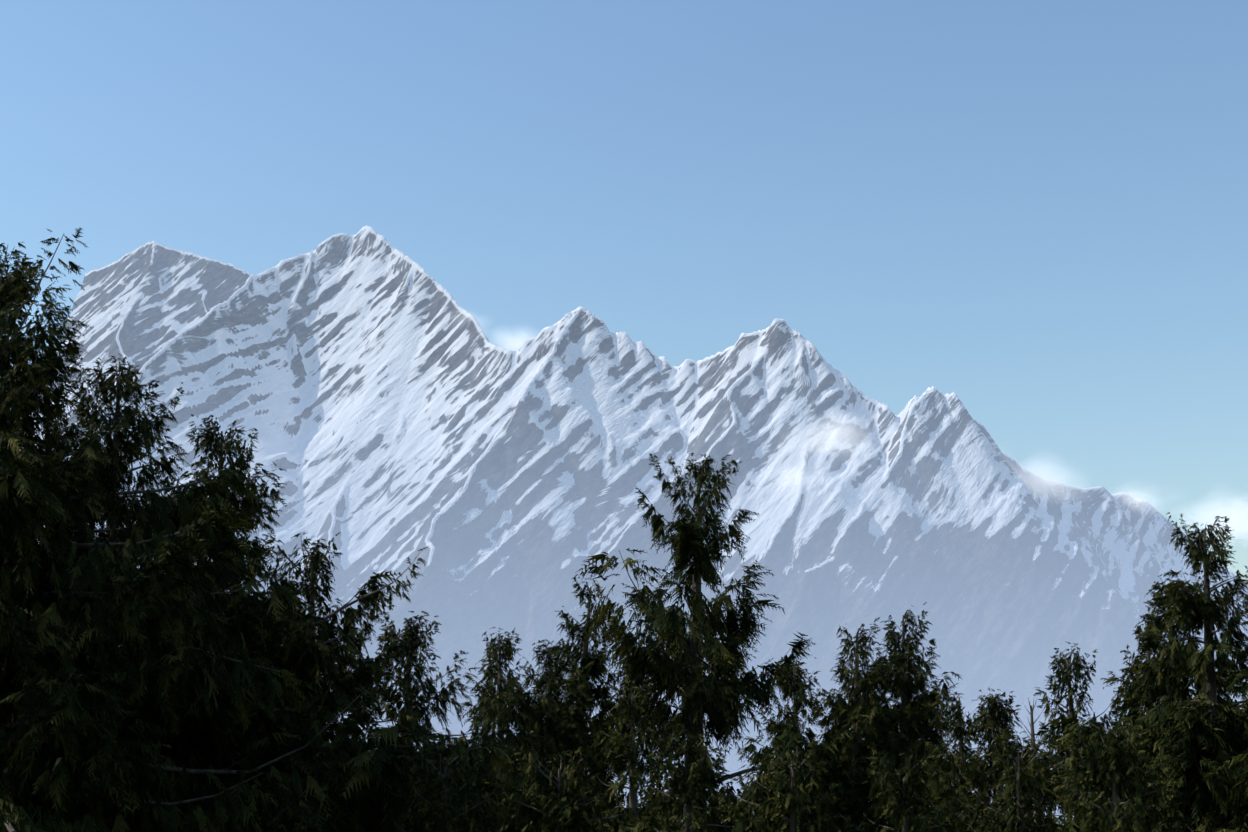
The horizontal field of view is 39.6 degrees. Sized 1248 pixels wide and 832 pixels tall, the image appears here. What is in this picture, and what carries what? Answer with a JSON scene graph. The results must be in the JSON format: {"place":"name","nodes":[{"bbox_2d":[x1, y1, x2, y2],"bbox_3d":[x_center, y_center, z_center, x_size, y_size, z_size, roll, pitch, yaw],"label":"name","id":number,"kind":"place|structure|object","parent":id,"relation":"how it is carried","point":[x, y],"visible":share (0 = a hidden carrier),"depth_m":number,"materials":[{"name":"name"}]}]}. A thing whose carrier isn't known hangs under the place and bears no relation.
{"place":"outdoors","nodes":[
{"label":"outdoors","id":0,"kind":"place"},
{"bbox_2d":[0,0,1247,584],"label":"sky","id":1,"kind":"structure","parent":0,"point":[1034,213],"materials":[{"name":"blue"}]},
{"bbox_2d":[22,226,1247,824],"bbox_3d":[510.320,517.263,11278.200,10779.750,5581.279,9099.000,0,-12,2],"label":"mountain terrain","id":2,"kind":"structure","parent":0,"point":[380,398],"depth_m":9773.44,"materials":[{"name":"white snow"}]},
{"bbox_3d":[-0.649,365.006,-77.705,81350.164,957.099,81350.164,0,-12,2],"label":"ground","id":3,"kind":"structure","parent":0,"visible":0},
{"bbox_2d":[0,354,309,831],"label":"tree","id":4,"kind":"object","parent":3,"relation":"on","point":[216,729],"visible":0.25,"depth_m":18.70,"materials":[{"name":"green plant"}]},
{"bbox_2d":[0,227,389,831],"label":"tree","id":5,"kind":"object","parent":3,"relation":"on","point":[41,483],"visible":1,"depth_m":16.43,"materials":[{"name":"green plant"}]},
{"bbox_2d":[125,414,465,831],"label":"tree","id":6,"kind":"object","parent":3,"relation":"on","point":[365,760],"visible":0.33,"depth_m":19.20,"materials":[{"name":"green plant"}]},
{"bbox_2d":[180,532,522,831],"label":"tree","id":7,"kind":"object","parent":3,"relation":"on","point":[322,657],"visible":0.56,"depth_m":19.27,"materials":[{"name":"green plant"}]},
{"bbox_2d":[349,611,520,831],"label":"tree","id":8,"kind":"object","parent":3,"relation":"on","point":[409,692],"visible":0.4,"depth_m":22.70,"materials":[{"name":"green plant"}]},
{"bbox_2d":[389,728,505,831],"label":"tree","id":9,"kind":"object","parent":3,"relation":"on","point":[441,814],"visible":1,"depth_m":16.41,"materials":[{"name":"green plant"}]},
{"bbox_2d":[450,627,659,831],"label":"tree","id":10,"kind":"object","parent":3,"relation":"on","point":[492,705],"visible":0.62,"depth_m":29.04,"materials":[{"name":"green plant"}]},
{"bbox_2d":[491,639,622,831],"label":"tree","id":11,"kind":"object","parent":3,"relation":"on","point":[567,733],"visible":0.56,"depth_m":30.25,"materials":[{"name":"green plant"}]},
{"bbox_2d":[495,744,636,831],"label":"tree","id":12,"kind":"object","parent":3,"relation":"on","point":[557,788],"visible":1,"depth_m":17.39,"materials":[{"name":"green plant"}]},
{"bbox_2d":[534,571,674,816],"bbox_3d":[-0.780,11.104,30.897,5.032,16.850,4.828,0,-12,2],"label":"tree","id":13,"kind":"object","parent":3,"relation":"on","point":[588,668],"visible":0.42,"depth_m":32.50,"materials":[{"name":"green plant"}]},
{"bbox_2d":[581,678,685,831],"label":"tree","id":14,"kind":"object","parent":3,"relation":"on","point":[632,751],"visible":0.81,"depth_m":26.24,"materials":[{"name":"green plant"}]},
{"bbox_2d":[611,720,752,831],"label":"tree","id":15,"kind":"object","parent":3,"relation":"on","point":[704,776],"visible":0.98,"depth_m":18.34,"materials":[{"name":"green plant"}]},
{"bbox_2d":[541,453,859,831],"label":"tree","id":16,"kind":"object","parent":3,"relation":"on","point":[722,686],"visible":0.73,"depth_m":31.91,"materials":[{"name":"green plant"}]},
{"bbox_2d":[661,737,847,831],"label":"tree","id":17,"kind":"object","parent":3,"relation":"on","point":[792,786],"visible":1,"depth_m":17.34,"materials":[{"name":"green plant"}]},
{"bbox_2d":[709,655,887,831],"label":"tree","id":18,"kind":"object","parent":3,"relation":"on","point":[785,682],"visible":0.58,"depth_m":29.04,"materials":[{"name":"green plant"}]},
{"bbox_2d":[754,617,926,831],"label":"tree","id":19,"kind":"object","parent":3,"relation":"on","point":[842,713],"visible":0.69,"depth_m":30.04,"materials":[{"name":"green plant"}]},
{"bbox_2d":[824,602,987,831],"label":"tree","id":20,"kind":"object","parent":3,"relation":"on","point":[907,713],"visible":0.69,"depth_m":31.00,"materials":[{"name":"green plant"}]},
{"bbox_2d":[857,745,995,831],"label":"tree","id":21,"kind":"object","parent":3,"relation":"on","point":[906,797],"visible":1,"depth_m":17.26,"materials":[{"name":"green plant"}]},
{"bbox_2d":[894,681,1006,831],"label":"tree","id":22,"kind":"object","parent":3,"relation":"on","point":[945,789],"visible":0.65,"depth_m":28.06,"materials":[{"name":"green plant"}]},
{"bbox_2d":[949,687,1046,831],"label":"tree","id":23,"kind":"object","parent":3,"relation":"on","point":[995,723],"visible":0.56,"depth_m":26.17,"materials":[{"name":"green plant"}]},
{"bbox_2d":[949,730,1070,831],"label":"tree","id":24,"kind":"object","parent":3,"relation":"on","point":[1019,775],"visible":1,"depth_m":17.22,"materials":[{"name":"green plant"}]},
{"bbox_2d":[1009,688,1066,821],"bbox_3d":[5.784,9.339,23.055,1.338,11.320,1.242,-4,-13,19],"label":"tree","id":25,"kind":"object","parent":3,"relation":"on","point":[1032,734],"visible":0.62,"depth_m":24.29,"materials":[{"name":"green plant"}]},
{"bbox_2d":[992,642,1121,824],"bbox_3d":[6.616,9.407,24.136,3.580,12.432,4.427,5,-13,-22],"label":"tree","id":26,"kind":"object","parent":3,"relation":"on","point":[1066,671],"visible":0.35,"depth_m":25.26,"materials":[{"name":"green plant"}]},
{"bbox_2d":[995,608,1195,831],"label":"tree","id":27,"kind":"object","parent":3,"relation":"on","point":[1127,697],"visible":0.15,"depth_m":24.44,"materials":[{"name":"green plant"}]},
{"bbox_2d":[1050,719,1195,831],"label":"tree","id":28,"kind":"object","parent":3,"relation":"on","point":[1117,754],"visible":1,"depth_m":16.27,"materials":[{"name":"green plant"}]},
{"bbox_2d":[1035,512,1247,831],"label":"tree","id":29,"kind":"object","parent":3,"relation":"on","point":[1181,735],"visible":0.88,"depth_m":22.27,"materials":[{"name":"green plant"}]},
{"bbox_2d":[1041,574,1245,831],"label":"tree","id":30,"kind":"object","parent":3,"relation":"on","point":[1147,680],"visible":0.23,"depth_m":23.16,"materials":[{"name":"green plant"}]},
{"bbox_2d":[1146,566,1247,831],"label":"tree","id":31,"kind":"object","parent":3,"relation":"on","point":[1240,788],"visible":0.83,"depth_m":21.43,"materials":[{"name":"green plant"}]}
]}

